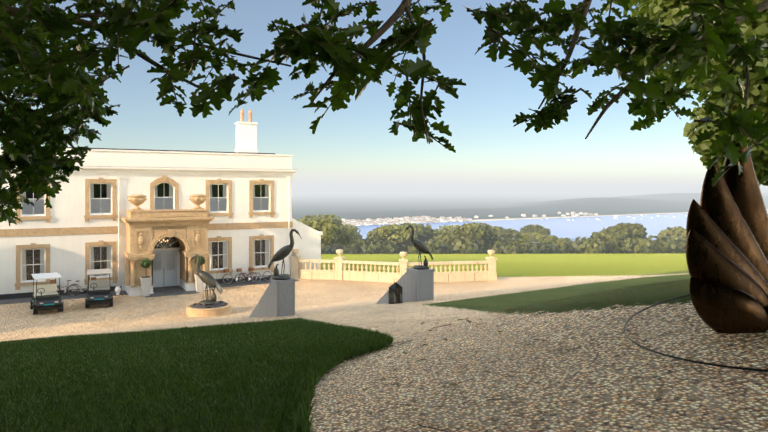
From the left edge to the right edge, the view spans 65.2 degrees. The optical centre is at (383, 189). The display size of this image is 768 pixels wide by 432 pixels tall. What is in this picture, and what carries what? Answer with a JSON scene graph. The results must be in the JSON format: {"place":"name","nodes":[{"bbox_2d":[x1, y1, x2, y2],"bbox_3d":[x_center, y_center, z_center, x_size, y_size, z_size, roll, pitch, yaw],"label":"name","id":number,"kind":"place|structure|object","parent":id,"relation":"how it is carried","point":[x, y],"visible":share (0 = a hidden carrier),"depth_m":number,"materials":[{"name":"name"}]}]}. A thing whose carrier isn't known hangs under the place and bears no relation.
{"place":"outdoors","nodes":[
{"label":"outdoors","id":0,"kind":"place"},
{"bbox_2d":[0,317,394,431],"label":"lawn grass","id":1,"kind":"structure","parent":0,"point":[342,342],"depth_m":8.10,"materials":[{"name":"green plant"}]},
{"bbox_2d":[0,0,764,189],"label":"sky","id":2,"kind":"structure","parent":0,"point":[353,147],"materials":[{"name":"blue"}]},
{"bbox_2d":[0,186,767,431],"bbox_3d":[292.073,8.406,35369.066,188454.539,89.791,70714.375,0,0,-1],"label":"ground","id":3,"kind":"structure","parent":0,"point":[622,383],"depth_m":6.87,"materials":[{"name":"beige gravel"}]},
{"bbox_2d":[30,272,63,314],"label":"golf buggy","id":4,"kind":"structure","parent":3,"relation":"on","point":[46,297],"depth_m":31.68,"materials":[{"name":"black plastic"}]},
{"bbox_2d":[85,268,112,307],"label":"golf buggy","id":5,"kind":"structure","parent":3,"relation":"on","point":[99,291],"depth_m":33.11,"materials":[{"name":"black plastic"}]},
{"bbox_2d":[140,258,151,296],"bbox_3d":[-14.469,5.338,36.458,0.674,2.327,0.668,0,0,-29],"label":"topiary planter","id":6,"kind":"object","parent":3,"relation":"on","point":[145,280],"visible":1,"depth_m":36.27,"materials":[{"name":"grey stone"}]},
{"bbox_2d":[0,278,298,304],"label":"paved strip","id":7,"kind":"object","parent":3,"relation":"on","point":[25,300],"depth_m":36.90,"materials":[{"name":"grey stone"}]},
{"bbox_2d":[50,278,79,295],"bbox_3d":[-19.375,5.936,36.363,1.853,1.108,0.577,0,-9,-29],"label":"bicycle","id":8,"kind":"object","parent":7,"relation":"on","point":[52,281],"visible":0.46,"depth_m":36.40,"materials":[{"name":"black metal"}]},
{"bbox_2d":[65,277,95,295],"bbox_3d":[-18.325,5.936,36.523,1.853,1.108,0.577,0,9,-29],"label":"bicycle","id":9,"kind":"object","parent":7,"relation":"on","point":[91,278],"visible":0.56,"depth_m":36.41,"materials":[{"name":"black metal"}]},
{"bbox_2d":[115,286,120,294],"bbox_3d":[-16.314,6.216,36.816,0.360,0.500,0.360,0,0,-1],"label":"stone vase","id":10,"kind":"object","parent":7,"relation":"on","point":[117,289],"visible":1,"depth_m":36.72,"materials":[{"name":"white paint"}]},
{"bbox_2d":[222,268,248,283],"bbox_3d":[-10.201,5.936,41.263,1.853,1.108,0.577,0,-9,-29],"label":"bicycle","id":11,"kind":"object","parent":7,"relation":"on","point":[226,270],"visible":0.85,"depth_m":41.10,"materials":[{"name":"black metal"}]},
{"bbox_2d":[235,267,261,283],"bbox_3d":[-9.373,5.936,41.435,1.853,1.108,0.577,0,-9,-24],"label":"bicycle","id":12,"kind":"object","parent":7,"relation":"on","point":[240,270],"visible":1,"depth_m":41.29,"materials":[{"name":"black metal"}]},
{"bbox_2d":[247,266,272,282],"bbox_3d":[-8.691,5.936,42.041,1.853,1.108,0.577,0,-9,-31],"label":"bicycle","id":13,"kind":"object","parent":7,"relation":"on","point":[258,274],"visible":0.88,"depth_m":41.88,"materials":[{"name":"black metal"}]},
{"bbox_2d":[0,109,322,299],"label":"manor house","id":14,"kind":"structure","parent":3,"relation":"on","point":[71,234],"depth_m":39.22,"materials":[{"name":"white paint"}]},
{"bbox_2d":[121,194,213,297],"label":"entrance portico","id":15,"kind":"structure","parent":14,"relation":"attached to","point":[170,270],"depth_m":38.05,"materials":[{"name":"beige stone"}]},
{"bbox_2d":[97,166,290,285],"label":"drainpipes","id":16,"kind":"object","parent":14,"relation":"attached to","point":[119,177],"visible":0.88,"depth_m":38.18,"materials":[{"name":"grey metal"}]},
{"bbox_2d":[194,256,204,291],"bbox_3d":[-11.671,5.368,38.072,0.670,2.266,0.672,0,0,-29],"label":"topiary planter","id":17,"kind":"object","parent":3,"relation":"on","point":[199,285],"visible":0.69,"depth_m":37.88,"materials":[{"name":"white ceramic"}]},
{"bbox_2d":[186,254,231,316],"bbox_3d":[-9.106,4.929,31.260,2.300,3.104,2.300,0,0,-29],"label":"heron fountain","id":18,"kind":"object","parent":3,"relation":"on","point":[212,306],"visible":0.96,"depth_m":30.97,"materials":[{"name":"stone"}]},
{"bbox_2d":[250,229,301,316],"bbox_3d":[-4.103,3.328,20.845,0.923,4.038,3.298,0,0,-39],"label":"statue","id":19,"kind":"object","parent":3,"relation":"on","point":[277,299],"visible":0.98,"depth_m":19.81,"materials":[{"name":"stone"}]},
{"bbox_2d":[301,219,337,245],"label":"park tree","id":20,"kind":"object","parent":3,"relation":"on","point":[326,227],"visible":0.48,"depth_m":196.95,"materials":[{"name":"green plant"}]},
{"bbox_2d":[298,214,344,229],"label":"park tree","id":21,"kind":"object","parent":3,"relation":"on","point":[331,216],"visible":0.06,"depth_m":349.14,"materials":[{"name":"green plant"}]},
{"bbox_2d":[304,216,339,226],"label":"park tree","id":22,"kind":"object","parent":3,"relation":"on","point":[319,218],"visible":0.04,"depth_m":305.76,"materials":[{"name":"green plant"}]},
{"bbox_2d":[321,225,354,254],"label":"park tree","id":23,"kind":"object","parent":3,"relation":"on","point":[346,237],"visible":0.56,"depth_m":210.75,"materials":[{"name":"green plant"}]},
{"bbox_2d":[342,224,360,233],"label":"park tree","id":24,"kind":"object","parent":3,"relation":"on","point":[346,226],"visible":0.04,"depth_m":423.82,"materials":[{"name":"green plant"}]},
{"bbox_2d":[346,239,369,253],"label":"park tree","id":25,"kind":"object","parent":3,"relation":"on","point":[357,243],"visible":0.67,"depth_m":301.68,"materials":[{"name":"green plant"}]},
{"bbox_2d":[354,233,362,239],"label":"park tree","id":26,"kind":"object","parent":3,"relation":"on","point":[358,236],"visible":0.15,"depth_m":370.56,"materials":[{"name":"green plant"}]},
{"bbox_2d":[366,223,417,244],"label":"park tree","id":27,"kind":"object","parent":3,"relation":"on","point":[394,233],"visible":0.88,"depth_m":303.21,"materials":[{"name":"green plant"}]},
{"bbox_2d":[41,288,742,426],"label":"fallen oak leaves","id":28,"kind":"object","parent":3,"relation":"on","point":[454,384],"visible":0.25,"depth_m":5.95,"materials":[{"name":"brown plant"}]},
{"bbox_2d":[290,248,496,282],"bbox_3d":[0.587,5.491,42.645,14.930,2.320,2.429,0,0,3],"label":"balustrade","id":29,"kind":"object","parent":3,"relation":"on","point":[341,272],"visible":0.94,"depth_m":42.68,"materials":[{"name":"stone"}]},
{"bbox_2d":[388,279,402,303],"bbox_3d":[0.430,3.780,22.308,0.380,0.928,0.380,0,0,44],"label":"garden lantern","id":30,"kind":"object","parent":3,"relation":"on","point":[395,292],"visible":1,"depth_m":22.30,"materials":[{"name":"black metal"}]},
{"bbox_2d":[377,225,434,303],"bbox_3d":[0.737,3.393,23.980,1.144,4.056,3.270,0,0,-29],"label":"statue","id":31,"kind":"object","parent":3,"relation":"on","point":[416,282],"visible":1,"depth_m":22.77,"materials":[{"name":"stone"}]},
{"bbox_2d":[400,223,433,241],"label":"park tree","id":32,"kind":"object","parent":3,"relation":"on","point":[425,233],"visible":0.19,"depth_m":329.66,"materials":[{"name":"green plant"}]},
{"bbox_2d":[430,232,444,238],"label":"park tree","id":33,"kind":"object","parent":3,"relation":"on","point":[436,234],"visible":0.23,"depth_m":347.43,"materials":[{"name":"green plant"}]},
{"bbox_2d":[435,224,459,232],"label":"park tree","id":34,"kind":"object","parent":3,"relation":"on","point":[448,229],"visible":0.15,"depth_m":434.60,"materials":[{"name":"green plant"}]},
{"bbox_2d":[432,231,465,249],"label":"park tree","id":35,"kind":"object","parent":3,"relation":"on","point":[447,237],"visible":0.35,"depth_m":311.44,"materials":[{"name":"green plant"}]},
{"bbox_2d":[341,211,597,225],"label":"shore town","id":36,"kind":"object","parent":3,"relation":"on","point":[397,220],"visible":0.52,"depth_m":922.05},
{"bbox_2d":[453,222,497,243],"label":"park tree","id":37,"kind":"object","parent":3,"relation":"on","point":[480,231],"visible":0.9,"depth_m":303.97,"materials":[{"name":"green plant"}]},
{"bbox_2d":[393,311,598,431],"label":"fallen twigs","id":38,"kind":"object","parent":3,"relation":"on","point":[488,399],"visible":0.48,"depth_m":5.29,"materials":[{"name":"brown wood"}]},
{"bbox_2d":[490,225,503,229],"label":"park tree","id":39,"kind":"object","parent":3,"relation":"on","point":[497,228],"depth_m":423.56,"materials":[{"name":"green plant"}]},
{"bbox_2d":[321,233,686,253],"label":"tree line","id":40,"kind":"object","parent":3,"relation":"on","point":[584,245],"visible":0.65,"depth_m":297.41,"materials":[{"name":"green plant"}]},
{"bbox_2d":[497,228,521,242],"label":"park tree","id":41,"kind":"object","parent":3,"relation":"on","point":[510,234],"visible":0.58,"depth_m":363.24,"materials":[{"name":"green plant"}]},
{"bbox_2d":[509,241,526,252],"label":"park tree","id":42,"kind":"object","parent":3,"relation":"on","point":[520,245],"visible":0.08,"depth_m":308.77,"materials":[{"name":"green plant"}]},
{"bbox_2d":[521,231,540,240],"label":"park tree","id":43,"kind":"object","parent":3,"relation":"on","point":[526,233],"visible":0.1,"depth_m":393.33,"materials":[{"name":"green plant"}]},
{"bbox_2d":[519,224,550,234],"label":"park tree","id":44,"kind":"object","parent":3,"relation":"on","point":[536,228],"visible":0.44,"depth_m":437.40,"materials":[{"name":"green plant"}]},
{"bbox_2d":[531,234,557,241],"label":"park tree","id":45,"kind":"object","parent":3,"relation":"on","point":[542,237],"visible":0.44,"depth_m":370.64,"materials":[{"name":"green plant"}]},
{"bbox_2d":[590,231,622,250],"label":"park tree","id":46,"kind":"object","parent":3,"relation":"on","point":[600,236],"visible":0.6,"depth_m":303.58,"materials":[{"name":"green plant"}]},
{"bbox_2d":[616,232,631,246],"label":"park tree","id":47,"kind":"object","parent":3,"relation":"on","point":[623,236],"visible":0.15,"depth_m":315.99,"materials":[{"name":"green plant"}]},
{"bbox_2d":[606,222,647,238],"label":"park tree","id":48,"kind":"object","parent":3,"relation":"on","point":[633,230],"visible":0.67,"depth_m":321.58,"materials":[{"name":"green plant"}]},
{"bbox_2d":[602,0,711,111],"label":"foliage","id":49,"kind":"object","parent":3,"relation":"on","point":[631,3],"visible":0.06,"depth_m":35.23,"materials":[{"name":"green plant"}]},
{"bbox_2d":[657,226,685,238],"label":"park tree","id":50,"kind":"object","parent":3,"relation":"on","point":[674,231],"visible":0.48,"depth_m":392.70,"materials":[{"name":"green plant"}]},
{"bbox_2d":[678,231,686,241],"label":"park tree","id":51,"kind":"object","parent":3,"relation":"on","point":[683,234],"visible":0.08,"depth_m":317.13,"materials":[{"name":"green plant"}]},
{"bbox_2d":[624,294,767,371],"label":"ground edging ring","id":52,"kind":"object","parent":3,"relation":"on","point":[725,366],"visible":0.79,"depth_m":4.94,"materials":[{"name":"black metal"}]},
{"bbox_2d":[686,132,767,332],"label":"bronze flame sculpture","id":53,"kind":"object","parent":3,"relation":"on","point":[727,242],"visible":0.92,"depth_m":5.63,"materials":[{"name":"brown metal"}]},
{"bbox_2d":[0,0,767,215],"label":"oak","id":54,"kind":"object","parent":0,"point":[302,46],"depth_m":3.06,"materials":[{"name":"green plant"}]},
{"bbox_2d":[0,1,120,225],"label":"tree","id":55,"kind":"object","parent":54,"relation":"attached to","point":[22,128],"visible":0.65,"depth_m":6.13,"materials":[{"name":"green plant"}]},
{"bbox_2d":[350,210,767,240],"bbox_3d":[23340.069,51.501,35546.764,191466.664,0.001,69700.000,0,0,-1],"label":"sea","id":56,"kind":"structure","parent":0,"point":[652,224],"depth_m":903.70,"materials":[{"name":"liquid"}]},
{"bbox_2d":[541,213,686,220],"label":"moored boats","id":57,"kind":"object","parent":56,"relation":"on","point":[616,216],"visible":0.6,"depth_m":1089.94,"materials":[{"name":"white"}]},
{"bbox_2d":[630,0,767,185],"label":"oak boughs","id":58,"kind":"object","parent":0,"point":[658,12],"visible":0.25,"depth_m":27.50,"materials":[{"name":"green plant"}]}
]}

